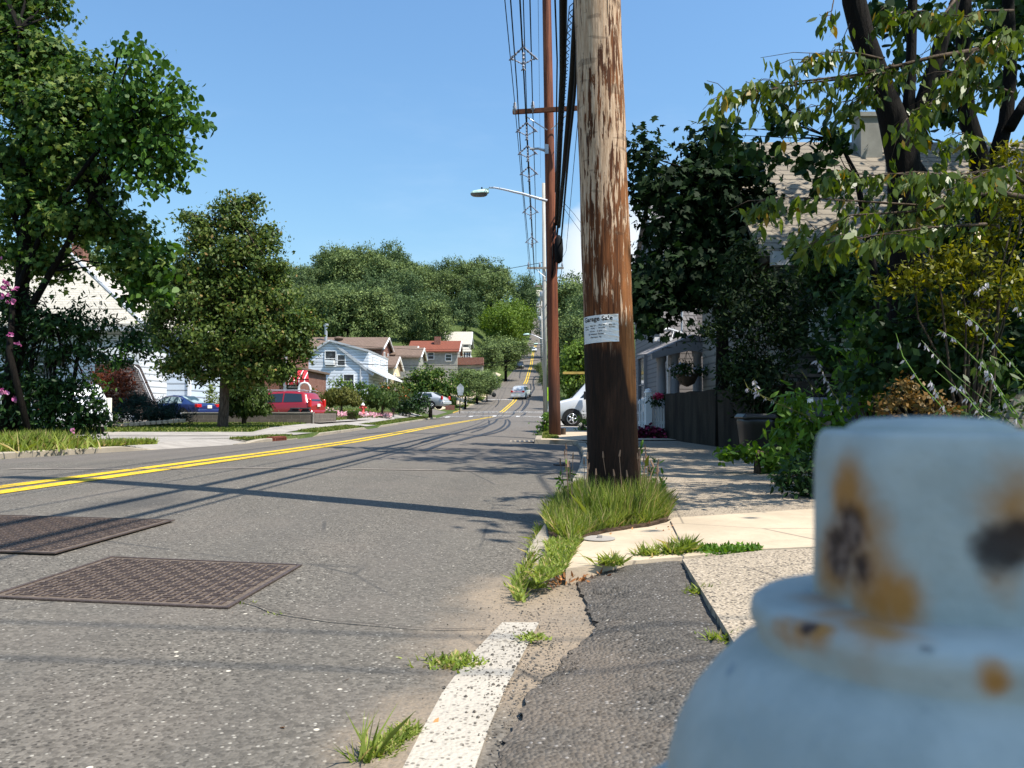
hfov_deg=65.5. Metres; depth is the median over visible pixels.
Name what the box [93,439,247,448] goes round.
driveway
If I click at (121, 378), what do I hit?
red maple
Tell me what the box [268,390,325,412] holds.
minivan
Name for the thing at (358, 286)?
broadleaf tree
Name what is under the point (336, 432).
kerb
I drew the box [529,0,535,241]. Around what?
power line
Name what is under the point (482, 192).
street lamp
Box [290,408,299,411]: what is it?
black tub
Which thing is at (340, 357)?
window
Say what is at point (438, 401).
hatchback
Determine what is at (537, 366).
broadleaf tree
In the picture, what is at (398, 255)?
broadleaf tree
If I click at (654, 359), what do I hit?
grey house
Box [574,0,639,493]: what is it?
utility pole
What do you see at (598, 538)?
valve cover
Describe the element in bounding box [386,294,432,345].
broadleaf tree
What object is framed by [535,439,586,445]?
kerb return
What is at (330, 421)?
parking pad
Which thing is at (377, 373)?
gabled house
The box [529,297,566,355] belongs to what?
broadleaf tree
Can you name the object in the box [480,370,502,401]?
broadleaf tree
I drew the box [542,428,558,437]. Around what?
lawn grass
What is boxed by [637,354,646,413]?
window
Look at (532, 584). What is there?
weed
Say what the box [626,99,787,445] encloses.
maple tree
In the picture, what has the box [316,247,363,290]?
broadleaf tree
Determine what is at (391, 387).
flowering shrub
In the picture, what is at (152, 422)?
stone edging
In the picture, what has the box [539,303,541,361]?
utility pole
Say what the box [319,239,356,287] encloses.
broadleaf tree
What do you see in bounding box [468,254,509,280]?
broadleaf tree
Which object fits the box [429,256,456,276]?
broadleaf tree
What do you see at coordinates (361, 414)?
flower bed
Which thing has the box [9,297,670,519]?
ground
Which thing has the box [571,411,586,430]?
roadside weeds
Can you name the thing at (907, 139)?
cherry tree
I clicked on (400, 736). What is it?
weed
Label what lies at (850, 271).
dark shrub
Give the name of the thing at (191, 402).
sedan
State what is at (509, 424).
tar seam
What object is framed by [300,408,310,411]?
black tub
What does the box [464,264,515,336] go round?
broadleaf tree
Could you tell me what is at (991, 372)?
flowering shrub
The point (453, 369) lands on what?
service wire
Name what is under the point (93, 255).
broadleaf tree
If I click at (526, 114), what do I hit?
power line
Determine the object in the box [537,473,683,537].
verge grass
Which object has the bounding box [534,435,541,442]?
kerb
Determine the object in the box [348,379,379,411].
tall shrub
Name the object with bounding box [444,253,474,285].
broadleaf tree
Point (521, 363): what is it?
car
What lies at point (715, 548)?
creeping weed
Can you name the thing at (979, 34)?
shade tree
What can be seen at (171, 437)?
driveway
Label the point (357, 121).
sky
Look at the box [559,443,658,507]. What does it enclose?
grass seed heads
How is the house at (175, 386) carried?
on the ground at (478, 336)
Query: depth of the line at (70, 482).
9.43 m
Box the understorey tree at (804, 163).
[702,0,1023,417]
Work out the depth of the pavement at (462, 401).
112.89 m
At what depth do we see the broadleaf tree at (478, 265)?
297.92 m
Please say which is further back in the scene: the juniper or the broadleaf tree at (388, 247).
the broadleaf tree at (388, 247)
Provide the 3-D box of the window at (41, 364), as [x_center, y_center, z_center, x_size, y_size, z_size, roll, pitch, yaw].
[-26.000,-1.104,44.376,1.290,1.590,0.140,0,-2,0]
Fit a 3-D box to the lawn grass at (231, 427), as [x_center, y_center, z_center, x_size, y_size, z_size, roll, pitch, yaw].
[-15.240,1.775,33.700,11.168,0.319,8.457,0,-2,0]
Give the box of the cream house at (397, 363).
[386,356,409,383]
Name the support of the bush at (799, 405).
on the pavement at (701, 480)
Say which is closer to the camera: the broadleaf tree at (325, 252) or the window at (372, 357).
the window at (372, 357)
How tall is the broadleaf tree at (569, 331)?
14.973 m
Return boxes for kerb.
[0,449,62,458]
[63,446,156,454]
[233,438,271,444]
[313,427,365,436]
[378,417,435,427]
[517,524,551,572]
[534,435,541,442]
[570,442,586,483]
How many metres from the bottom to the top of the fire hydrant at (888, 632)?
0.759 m
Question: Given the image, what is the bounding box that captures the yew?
[677,230,836,428]
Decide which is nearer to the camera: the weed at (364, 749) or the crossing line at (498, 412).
the weed at (364, 749)
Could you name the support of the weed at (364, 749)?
on the road
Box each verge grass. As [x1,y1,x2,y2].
[0,427,109,452]
[0,436,157,451]
[503,521,543,601]
[524,534,585,582]
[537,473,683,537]
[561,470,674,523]
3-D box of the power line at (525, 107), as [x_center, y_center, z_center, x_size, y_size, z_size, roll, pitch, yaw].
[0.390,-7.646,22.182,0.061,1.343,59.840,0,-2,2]
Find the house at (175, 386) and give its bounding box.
[167,311,219,403]
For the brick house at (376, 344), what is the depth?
115.04 m
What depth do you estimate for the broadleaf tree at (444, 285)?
235.84 m
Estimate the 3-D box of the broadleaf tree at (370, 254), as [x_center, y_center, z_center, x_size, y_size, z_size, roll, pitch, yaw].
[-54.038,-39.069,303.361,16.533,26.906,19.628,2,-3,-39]
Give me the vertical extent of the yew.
3.875 m
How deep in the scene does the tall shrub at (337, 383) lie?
65.98 m
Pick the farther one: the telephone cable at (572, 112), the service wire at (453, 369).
the service wire at (453, 369)
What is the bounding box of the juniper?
[111,387,196,425]
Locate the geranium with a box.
[644,392,665,408]
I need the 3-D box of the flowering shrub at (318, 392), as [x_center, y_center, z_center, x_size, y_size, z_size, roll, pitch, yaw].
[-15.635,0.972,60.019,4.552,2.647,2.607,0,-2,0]
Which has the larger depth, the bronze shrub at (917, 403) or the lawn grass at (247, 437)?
the lawn grass at (247, 437)
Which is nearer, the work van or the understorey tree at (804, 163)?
the understorey tree at (804, 163)
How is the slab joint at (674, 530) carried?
on the concrete slab
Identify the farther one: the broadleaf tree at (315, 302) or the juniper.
the broadleaf tree at (315, 302)
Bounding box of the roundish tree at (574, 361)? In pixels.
[559,335,584,419]
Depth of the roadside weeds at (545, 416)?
25.91 m
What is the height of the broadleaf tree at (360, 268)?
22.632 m
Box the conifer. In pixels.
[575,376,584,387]
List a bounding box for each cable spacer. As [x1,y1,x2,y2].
[509,41,537,70]
[515,122,537,140]
[518,145,537,161]
[520,166,537,181]
[522,201,538,218]
[525,233,538,247]
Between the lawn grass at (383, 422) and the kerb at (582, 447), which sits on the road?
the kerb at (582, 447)
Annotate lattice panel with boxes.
[775,374,853,412]
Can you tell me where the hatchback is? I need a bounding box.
[401,392,450,408]
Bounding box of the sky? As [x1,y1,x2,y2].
[0,0,1023,299]
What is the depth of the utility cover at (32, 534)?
4.84 m
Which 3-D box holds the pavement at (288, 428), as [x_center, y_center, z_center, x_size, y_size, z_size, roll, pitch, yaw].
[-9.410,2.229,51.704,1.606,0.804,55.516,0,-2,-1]
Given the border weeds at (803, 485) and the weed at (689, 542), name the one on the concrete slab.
the weed at (689, 542)
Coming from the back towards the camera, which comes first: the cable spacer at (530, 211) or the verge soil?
the cable spacer at (530, 211)
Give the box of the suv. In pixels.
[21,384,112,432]
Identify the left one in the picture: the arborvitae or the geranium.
the arborvitae
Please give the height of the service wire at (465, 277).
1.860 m
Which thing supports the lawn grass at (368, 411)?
on the parking pad
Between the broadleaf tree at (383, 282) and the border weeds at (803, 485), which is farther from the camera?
the broadleaf tree at (383, 282)
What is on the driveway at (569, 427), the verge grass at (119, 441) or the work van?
the work van
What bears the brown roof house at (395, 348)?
on the ground at (478, 336)
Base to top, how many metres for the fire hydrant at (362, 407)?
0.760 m
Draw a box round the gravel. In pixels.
[414,580,606,767]
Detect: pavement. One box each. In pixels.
[192,413,421,438]
[438,372,500,409]
[541,429,674,439]
[586,441,813,518]
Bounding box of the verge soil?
[548,515,669,544]
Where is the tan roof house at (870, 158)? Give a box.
[702,112,1023,429]
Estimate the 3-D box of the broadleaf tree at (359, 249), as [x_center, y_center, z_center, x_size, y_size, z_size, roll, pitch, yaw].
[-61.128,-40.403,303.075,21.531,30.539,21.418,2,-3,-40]
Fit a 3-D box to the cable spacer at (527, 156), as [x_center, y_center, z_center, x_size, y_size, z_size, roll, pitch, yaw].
[0.481,-7.128,24.365,0.622,0.690,0.068,0,-2,0]
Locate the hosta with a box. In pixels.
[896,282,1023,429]
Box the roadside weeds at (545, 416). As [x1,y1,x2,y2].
[528,412,548,434]
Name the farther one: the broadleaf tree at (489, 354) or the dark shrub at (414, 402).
the broadleaf tree at (489, 354)
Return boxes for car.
[516,361,523,368]
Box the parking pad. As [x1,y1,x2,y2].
[116,416,369,421]
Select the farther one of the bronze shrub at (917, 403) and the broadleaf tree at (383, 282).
the broadleaf tree at (383, 282)
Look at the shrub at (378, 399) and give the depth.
57.38 m
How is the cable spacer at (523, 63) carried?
attached to the power line at (525, 107)
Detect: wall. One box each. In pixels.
[182,412,335,423]
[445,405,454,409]
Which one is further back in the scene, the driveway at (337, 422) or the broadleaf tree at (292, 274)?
the broadleaf tree at (292, 274)
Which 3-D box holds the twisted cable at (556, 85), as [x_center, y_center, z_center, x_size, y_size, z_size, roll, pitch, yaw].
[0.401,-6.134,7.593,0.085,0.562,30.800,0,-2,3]
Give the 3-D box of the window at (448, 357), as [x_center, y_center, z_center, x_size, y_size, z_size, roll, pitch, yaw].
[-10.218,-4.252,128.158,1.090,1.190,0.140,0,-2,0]
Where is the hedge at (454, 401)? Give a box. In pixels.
[443,397,456,407]
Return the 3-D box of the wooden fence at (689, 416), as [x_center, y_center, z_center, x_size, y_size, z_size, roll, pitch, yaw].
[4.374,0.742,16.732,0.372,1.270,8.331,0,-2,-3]
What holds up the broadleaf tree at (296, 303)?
on the ground at (478, 336)
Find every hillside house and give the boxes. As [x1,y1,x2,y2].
[441,332,473,356]
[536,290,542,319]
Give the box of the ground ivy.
[712,439,810,474]
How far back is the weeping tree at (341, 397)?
55.49 m
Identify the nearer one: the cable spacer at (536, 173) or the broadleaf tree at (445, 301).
the cable spacer at (536, 173)
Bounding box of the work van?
[547,372,585,425]
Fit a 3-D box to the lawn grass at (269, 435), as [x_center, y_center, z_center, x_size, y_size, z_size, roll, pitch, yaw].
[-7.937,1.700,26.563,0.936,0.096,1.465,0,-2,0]
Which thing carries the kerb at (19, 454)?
on the road
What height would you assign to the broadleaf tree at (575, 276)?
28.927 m
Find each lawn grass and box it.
[69,421,305,431]
[229,435,266,438]
[256,434,292,436]
[298,424,362,431]
[327,408,395,419]
[361,416,428,424]
[454,391,487,409]
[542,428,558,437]
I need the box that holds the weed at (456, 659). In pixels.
[396,648,488,672]
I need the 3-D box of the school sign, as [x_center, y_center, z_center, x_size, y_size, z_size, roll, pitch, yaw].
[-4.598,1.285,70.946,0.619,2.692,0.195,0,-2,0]
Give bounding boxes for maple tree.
[0,0,207,435]
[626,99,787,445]
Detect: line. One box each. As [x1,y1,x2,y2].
[0,417,486,487]
[0,417,489,493]
[403,622,538,767]
[472,411,532,411]
[478,412,521,412]
[504,0,528,260]
[510,0,531,277]
[519,0,533,265]
[523,0,534,271]
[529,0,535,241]
[538,13,540,171]
[563,123,577,255]
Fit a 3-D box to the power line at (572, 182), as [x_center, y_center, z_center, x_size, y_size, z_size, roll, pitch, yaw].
[1.798,-8.309,22.199,0.291,1.100,59.866,0,-2,3]
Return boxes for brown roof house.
[389,346,418,355]
[396,348,427,382]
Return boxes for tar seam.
[226,598,406,626]
[416,627,470,628]
[421,419,497,441]
[422,420,506,450]
[458,419,510,440]
[499,400,522,418]
[528,377,534,397]
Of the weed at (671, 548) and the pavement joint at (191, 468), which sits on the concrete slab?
the weed at (671, 548)
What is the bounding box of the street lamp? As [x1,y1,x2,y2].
[470,187,547,201]
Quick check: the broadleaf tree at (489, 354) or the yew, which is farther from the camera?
the broadleaf tree at (489, 354)
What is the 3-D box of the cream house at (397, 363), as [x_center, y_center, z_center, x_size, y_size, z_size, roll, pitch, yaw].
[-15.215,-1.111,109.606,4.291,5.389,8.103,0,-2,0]
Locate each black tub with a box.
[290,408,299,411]
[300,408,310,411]
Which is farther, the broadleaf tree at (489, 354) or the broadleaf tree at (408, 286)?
the broadleaf tree at (408, 286)
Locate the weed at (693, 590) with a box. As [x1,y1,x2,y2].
[681,582,720,593]
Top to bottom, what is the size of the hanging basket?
0.975 m
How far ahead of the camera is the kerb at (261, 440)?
23.51 m
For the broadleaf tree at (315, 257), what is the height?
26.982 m
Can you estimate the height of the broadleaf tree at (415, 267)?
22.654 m
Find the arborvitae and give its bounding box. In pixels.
[202,381,218,403]
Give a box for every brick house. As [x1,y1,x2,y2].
[235,330,329,410]
[310,324,393,356]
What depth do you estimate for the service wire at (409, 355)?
61.50 m
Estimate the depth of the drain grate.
20.67 m
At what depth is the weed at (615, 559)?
3.84 m
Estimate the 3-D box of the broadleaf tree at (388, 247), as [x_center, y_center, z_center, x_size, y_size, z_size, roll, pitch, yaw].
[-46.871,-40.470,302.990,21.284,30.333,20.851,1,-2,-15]
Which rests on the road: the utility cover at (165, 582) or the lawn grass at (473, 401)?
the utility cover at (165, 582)
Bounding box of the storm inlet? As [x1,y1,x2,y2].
[266,436,286,440]
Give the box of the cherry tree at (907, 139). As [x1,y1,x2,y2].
[698,0,1023,416]
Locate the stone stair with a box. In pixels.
[92,348,155,412]
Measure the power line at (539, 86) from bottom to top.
3.790 m
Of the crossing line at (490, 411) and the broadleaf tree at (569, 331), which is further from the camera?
the broadleaf tree at (569, 331)
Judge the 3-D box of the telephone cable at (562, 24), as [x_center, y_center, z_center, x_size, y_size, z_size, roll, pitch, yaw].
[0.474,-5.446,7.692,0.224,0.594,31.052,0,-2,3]
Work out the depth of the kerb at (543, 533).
4.59 m
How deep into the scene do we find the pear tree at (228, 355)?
31.54 m
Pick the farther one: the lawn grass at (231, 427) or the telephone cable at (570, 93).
the lawn grass at (231, 427)
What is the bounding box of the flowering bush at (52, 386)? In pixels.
[0,256,166,439]
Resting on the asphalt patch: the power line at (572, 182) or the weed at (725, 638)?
the weed at (725, 638)
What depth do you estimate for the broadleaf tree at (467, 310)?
183.81 m
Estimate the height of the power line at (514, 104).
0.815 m
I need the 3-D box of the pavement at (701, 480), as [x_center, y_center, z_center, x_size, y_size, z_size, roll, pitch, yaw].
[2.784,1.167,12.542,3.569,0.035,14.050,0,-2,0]
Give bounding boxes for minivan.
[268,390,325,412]
[511,386,530,398]
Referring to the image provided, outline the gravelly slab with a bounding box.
[682,548,813,643]
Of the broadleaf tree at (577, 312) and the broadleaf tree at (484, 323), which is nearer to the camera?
the broadleaf tree at (577, 312)
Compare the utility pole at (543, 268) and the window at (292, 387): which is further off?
the window at (292, 387)
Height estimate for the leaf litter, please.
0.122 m
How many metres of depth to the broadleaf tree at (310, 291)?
187.68 m
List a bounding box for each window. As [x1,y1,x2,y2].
[36,350,57,377]
[287,382,299,389]
[324,350,336,366]
[337,354,345,365]
[343,374,353,385]
[371,356,373,367]
[427,352,433,359]
[445,354,451,360]
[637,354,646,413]
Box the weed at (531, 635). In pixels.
[513,630,551,642]
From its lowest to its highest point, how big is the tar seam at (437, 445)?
0.133 m
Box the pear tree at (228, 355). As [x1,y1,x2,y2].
[130,188,329,426]
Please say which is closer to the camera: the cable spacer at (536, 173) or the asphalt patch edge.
the asphalt patch edge
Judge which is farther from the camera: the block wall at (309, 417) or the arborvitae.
the arborvitae
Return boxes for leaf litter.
[232,520,672,727]
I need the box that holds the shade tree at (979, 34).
[929,0,1023,57]
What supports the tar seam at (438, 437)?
on the road
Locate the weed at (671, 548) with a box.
[651,537,692,555]
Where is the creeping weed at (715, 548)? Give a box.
[691,541,763,556]
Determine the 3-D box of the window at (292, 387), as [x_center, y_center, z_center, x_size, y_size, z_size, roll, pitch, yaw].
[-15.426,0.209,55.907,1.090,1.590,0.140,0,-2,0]
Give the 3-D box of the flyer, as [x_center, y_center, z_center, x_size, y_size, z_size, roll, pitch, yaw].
[0.630,-0.395,5.731,0.281,0.209,0.063,-1,-2,31]
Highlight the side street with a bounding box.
[360,398,445,415]
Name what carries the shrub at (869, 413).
on the ground at (478, 336)
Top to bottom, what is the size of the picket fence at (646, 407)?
1.348 m
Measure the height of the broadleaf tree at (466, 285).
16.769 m
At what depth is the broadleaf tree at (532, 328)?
245.10 m
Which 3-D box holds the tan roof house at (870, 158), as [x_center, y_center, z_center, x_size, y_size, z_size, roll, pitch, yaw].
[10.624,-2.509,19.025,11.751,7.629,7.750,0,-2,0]
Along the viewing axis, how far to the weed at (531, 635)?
2.81 m
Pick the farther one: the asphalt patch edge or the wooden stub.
the wooden stub
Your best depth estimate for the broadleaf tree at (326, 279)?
237.08 m
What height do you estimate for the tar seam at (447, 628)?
0.011 m
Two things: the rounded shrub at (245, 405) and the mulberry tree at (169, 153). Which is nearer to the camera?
the mulberry tree at (169, 153)
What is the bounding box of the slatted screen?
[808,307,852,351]
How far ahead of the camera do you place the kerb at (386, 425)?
55.62 m
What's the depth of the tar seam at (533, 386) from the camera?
145.51 m
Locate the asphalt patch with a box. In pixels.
[495,561,728,767]
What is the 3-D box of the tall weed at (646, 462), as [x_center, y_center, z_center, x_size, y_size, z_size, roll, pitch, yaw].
[0.810,0.695,6.151,0.941,0.546,0.944,0,-2,0]
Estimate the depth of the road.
3.29 m
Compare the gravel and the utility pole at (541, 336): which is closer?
the gravel
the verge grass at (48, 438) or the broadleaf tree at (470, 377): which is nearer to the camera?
the verge grass at (48, 438)
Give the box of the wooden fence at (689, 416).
[665,382,814,454]
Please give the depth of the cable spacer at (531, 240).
37.04 m
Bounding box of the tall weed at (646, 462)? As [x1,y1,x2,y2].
[555,440,666,491]
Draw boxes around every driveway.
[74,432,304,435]
[93,436,220,438]
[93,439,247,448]
[328,421,372,425]
[561,425,586,428]
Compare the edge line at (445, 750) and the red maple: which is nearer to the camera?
the edge line at (445, 750)
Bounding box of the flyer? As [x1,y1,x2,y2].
[584,314,618,343]
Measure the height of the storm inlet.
0.230 m
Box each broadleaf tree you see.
[89,246,105,264]
[91,259,114,273]
[273,285,306,311]
[278,265,323,307]
[284,264,301,285]
[295,261,325,283]
[297,277,336,329]
[299,266,340,289]
[301,285,346,339]
[307,251,330,271]
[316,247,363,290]
[316,281,376,336]
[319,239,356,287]
[321,279,359,336]
[325,237,376,275]
[343,258,371,283]
[348,277,373,335]
[349,283,414,340]
[353,244,384,266]
[353,265,411,336]
[357,245,407,288]
[369,238,413,262]
[381,259,418,294]
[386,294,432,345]
[389,246,423,269]
[391,269,443,326]
[397,263,438,297]
[398,257,430,272]
[410,294,459,340]
[424,266,461,303]
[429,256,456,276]
[433,289,454,331]
[440,269,466,321]
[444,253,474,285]
[447,285,488,331]
[447,366,493,408]
[454,276,480,302]
[454,367,503,403]
[459,255,491,283]
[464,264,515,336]
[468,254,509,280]
[472,306,497,338]
[474,295,538,362]
[474,340,505,373]
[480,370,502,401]
[481,331,537,380]
[488,264,519,309]
[507,269,541,315]
[508,300,539,341]
[521,273,540,333]
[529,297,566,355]
[533,362,547,379]
[536,368,561,385]
[537,273,582,350]
[541,269,582,298]
[547,309,583,387]
[559,289,582,334]
[560,304,634,339]
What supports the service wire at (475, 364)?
attached to the utility pole at (543, 268)
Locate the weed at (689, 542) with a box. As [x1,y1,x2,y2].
[657,533,704,552]
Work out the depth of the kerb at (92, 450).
16.58 m
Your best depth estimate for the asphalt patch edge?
3.07 m
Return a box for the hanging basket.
[667,351,708,386]
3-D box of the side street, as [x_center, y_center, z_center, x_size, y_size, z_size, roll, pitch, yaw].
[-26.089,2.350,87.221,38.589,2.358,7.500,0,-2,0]
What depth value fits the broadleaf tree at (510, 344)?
158.96 m
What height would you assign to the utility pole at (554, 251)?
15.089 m
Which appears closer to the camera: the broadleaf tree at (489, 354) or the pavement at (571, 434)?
the pavement at (571, 434)
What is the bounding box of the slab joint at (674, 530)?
[670,521,679,540]
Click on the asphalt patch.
(622, 708)
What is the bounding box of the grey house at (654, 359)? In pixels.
[634,206,702,427]
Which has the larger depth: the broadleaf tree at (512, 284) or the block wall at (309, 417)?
the broadleaf tree at (512, 284)
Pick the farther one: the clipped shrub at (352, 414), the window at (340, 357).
the window at (340, 357)
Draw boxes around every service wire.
[313,357,541,364]
[314,358,542,369]
[317,347,537,355]
[319,343,542,349]
[380,262,541,295]
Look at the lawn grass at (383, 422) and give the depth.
54.29 m
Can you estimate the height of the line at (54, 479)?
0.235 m
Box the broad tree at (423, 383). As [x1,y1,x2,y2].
[400,361,468,417]
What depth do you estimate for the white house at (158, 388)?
45.85 m
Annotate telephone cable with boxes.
[555,0,566,225]
[557,0,575,227]
[560,55,576,242]
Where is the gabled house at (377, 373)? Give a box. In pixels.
[308,340,401,393]
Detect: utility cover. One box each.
[0,515,174,554]
[0,556,301,608]
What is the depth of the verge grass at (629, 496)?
5.27 m
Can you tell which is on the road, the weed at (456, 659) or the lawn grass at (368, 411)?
the weed at (456, 659)
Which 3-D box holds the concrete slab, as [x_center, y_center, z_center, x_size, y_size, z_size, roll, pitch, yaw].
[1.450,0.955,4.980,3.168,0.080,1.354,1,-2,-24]
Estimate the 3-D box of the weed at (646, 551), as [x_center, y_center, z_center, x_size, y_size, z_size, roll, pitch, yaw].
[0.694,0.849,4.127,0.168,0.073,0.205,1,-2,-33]
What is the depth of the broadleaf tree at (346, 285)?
190.53 m
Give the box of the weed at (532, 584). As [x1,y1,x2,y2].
[503,576,549,588]
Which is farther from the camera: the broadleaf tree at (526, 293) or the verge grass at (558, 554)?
the broadleaf tree at (526, 293)
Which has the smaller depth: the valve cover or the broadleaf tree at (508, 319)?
the valve cover
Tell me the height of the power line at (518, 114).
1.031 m
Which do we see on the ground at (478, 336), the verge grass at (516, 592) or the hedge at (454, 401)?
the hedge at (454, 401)
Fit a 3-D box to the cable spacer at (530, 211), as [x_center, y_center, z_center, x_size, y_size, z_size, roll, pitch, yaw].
[0.735,-6.874,31.460,0.673,0.752,0.068,0,-2,0]
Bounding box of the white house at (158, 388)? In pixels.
[0,243,170,419]
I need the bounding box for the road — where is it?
[0,318,597,767]
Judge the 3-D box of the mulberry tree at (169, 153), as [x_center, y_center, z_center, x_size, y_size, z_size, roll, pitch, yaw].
[-8.238,-2.934,16.799,5.406,8.770,2.315,-1,-2,25]
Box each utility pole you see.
[512,0,576,434]
[527,183,563,420]
[536,301,546,389]
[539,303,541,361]
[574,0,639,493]
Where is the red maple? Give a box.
[78,364,147,423]
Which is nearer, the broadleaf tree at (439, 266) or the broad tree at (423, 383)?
the broad tree at (423, 383)
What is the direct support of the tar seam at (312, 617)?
on the road
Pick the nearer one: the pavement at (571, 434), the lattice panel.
the lattice panel
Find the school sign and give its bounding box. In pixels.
[457,383,463,413]
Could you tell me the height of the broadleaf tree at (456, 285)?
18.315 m
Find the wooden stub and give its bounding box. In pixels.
[561,428,565,434]
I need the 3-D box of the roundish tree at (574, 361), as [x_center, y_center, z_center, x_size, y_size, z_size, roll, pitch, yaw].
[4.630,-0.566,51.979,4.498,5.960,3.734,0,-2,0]
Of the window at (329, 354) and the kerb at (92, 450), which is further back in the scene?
the window at (329, 354)
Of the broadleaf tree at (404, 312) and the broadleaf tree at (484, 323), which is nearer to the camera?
the broadleaf tree at (404, 312)
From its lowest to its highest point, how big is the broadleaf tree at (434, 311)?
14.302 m
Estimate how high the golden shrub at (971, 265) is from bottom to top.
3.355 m
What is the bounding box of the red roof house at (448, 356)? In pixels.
[409,337,483,381]
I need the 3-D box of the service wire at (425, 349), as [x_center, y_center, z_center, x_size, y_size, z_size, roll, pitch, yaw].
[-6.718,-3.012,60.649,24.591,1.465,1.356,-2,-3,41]
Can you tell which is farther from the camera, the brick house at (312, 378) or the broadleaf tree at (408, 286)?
the broadleaf tree at (408, 286)
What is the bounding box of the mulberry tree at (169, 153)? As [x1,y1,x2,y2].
[6,30,216,431]
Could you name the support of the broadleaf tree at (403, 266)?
on the ground at (478, 336)
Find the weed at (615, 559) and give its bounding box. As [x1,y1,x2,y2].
[582,547,633,566]
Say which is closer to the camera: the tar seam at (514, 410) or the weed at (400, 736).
the weed at (400, 736)
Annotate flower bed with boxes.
[326,407,392,418]
[638,422,666,440]
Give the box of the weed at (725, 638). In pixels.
[694,628,741,646]
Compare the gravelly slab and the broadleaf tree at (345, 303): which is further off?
the broadleaf tree at (345, 303)
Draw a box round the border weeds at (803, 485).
[766,431,820,498]
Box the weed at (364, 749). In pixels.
[334,706,413,763]
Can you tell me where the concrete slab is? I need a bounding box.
[566,509,813,584]
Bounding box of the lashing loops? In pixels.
[557,3,572,175]
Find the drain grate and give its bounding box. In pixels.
[510,440,533,441]
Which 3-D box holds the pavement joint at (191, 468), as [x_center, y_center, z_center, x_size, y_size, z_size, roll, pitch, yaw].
[-2.787,1.099,10.027,7.102,0.117,0.550,0,-2,-4]
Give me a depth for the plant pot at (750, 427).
12.21 m
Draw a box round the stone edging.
[112,419,185,426]
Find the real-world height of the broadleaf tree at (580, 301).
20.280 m
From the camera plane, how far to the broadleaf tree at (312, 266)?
298.14 m
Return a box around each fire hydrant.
[359,403,366,413]
[654,416,1023,767]
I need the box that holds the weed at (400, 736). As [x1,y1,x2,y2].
[354,716,425,762]
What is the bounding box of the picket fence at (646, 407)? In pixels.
[638,388,664,429]
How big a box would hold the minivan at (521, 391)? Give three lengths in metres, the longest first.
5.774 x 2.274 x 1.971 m
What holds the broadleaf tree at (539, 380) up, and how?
on the ground at (478, 336)
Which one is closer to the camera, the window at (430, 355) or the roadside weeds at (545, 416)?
the roadside weeds at (545, 416)
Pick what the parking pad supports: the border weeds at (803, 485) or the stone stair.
the stone stair
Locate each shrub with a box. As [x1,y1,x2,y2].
[229,382,279,423]
[311,386,323,399]
[324,411,336,418]
[327,374,352,407]
[346,410,358,419]
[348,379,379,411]
[376,381,412,416]
[389,391,435,416]
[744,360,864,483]
[761,187,1023,416]
[810,309,885,420]
[813,264,1023,416]
[867,136,1023,418]
[867,370,965,417]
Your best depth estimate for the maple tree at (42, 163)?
17.33 m
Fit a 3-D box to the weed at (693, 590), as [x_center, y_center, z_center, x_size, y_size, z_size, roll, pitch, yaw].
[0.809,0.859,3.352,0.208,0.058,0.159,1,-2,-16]
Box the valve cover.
[583,535,614,540]
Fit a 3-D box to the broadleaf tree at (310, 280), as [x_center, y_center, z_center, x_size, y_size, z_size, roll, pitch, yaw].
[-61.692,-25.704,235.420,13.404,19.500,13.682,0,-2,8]
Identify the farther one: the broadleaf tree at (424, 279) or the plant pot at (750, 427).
the broadleaf tree at (424, 279)
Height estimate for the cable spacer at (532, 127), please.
0.720 m
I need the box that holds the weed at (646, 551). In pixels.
[628,541,663,556]
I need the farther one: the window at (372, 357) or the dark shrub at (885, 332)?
the window at (372, 357)
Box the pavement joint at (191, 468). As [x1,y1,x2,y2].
[17,468,552,472]
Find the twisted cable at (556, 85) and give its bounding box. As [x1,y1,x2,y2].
[554,0,557,191]
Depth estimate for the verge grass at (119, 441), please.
17.25 m
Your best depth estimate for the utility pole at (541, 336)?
140.28 m
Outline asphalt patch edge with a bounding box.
[494,582,596,767]
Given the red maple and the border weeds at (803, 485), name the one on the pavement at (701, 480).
the border weeds at (803, 485)
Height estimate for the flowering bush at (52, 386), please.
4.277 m
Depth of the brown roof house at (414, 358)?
116.20 m
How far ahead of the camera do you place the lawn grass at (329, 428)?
34.01 m
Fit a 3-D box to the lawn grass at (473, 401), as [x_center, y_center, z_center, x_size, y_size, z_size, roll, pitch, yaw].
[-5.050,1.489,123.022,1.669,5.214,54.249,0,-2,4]
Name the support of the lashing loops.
attached to the telephone cable at (570, 93)
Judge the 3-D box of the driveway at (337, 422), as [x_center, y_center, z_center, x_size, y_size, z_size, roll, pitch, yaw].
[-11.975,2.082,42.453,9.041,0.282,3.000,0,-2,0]
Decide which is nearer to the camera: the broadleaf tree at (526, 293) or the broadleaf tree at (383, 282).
the broadleaf tree at (383, 282)
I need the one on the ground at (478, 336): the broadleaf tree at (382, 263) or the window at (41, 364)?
the broadleaf tree at (382, 263)
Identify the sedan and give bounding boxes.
[133,395,218,419]
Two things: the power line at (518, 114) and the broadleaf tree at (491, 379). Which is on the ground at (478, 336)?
the broadleaf tree at (491, 379)
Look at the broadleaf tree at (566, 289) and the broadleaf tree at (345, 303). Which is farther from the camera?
the broadleaf tree at (566, 289)

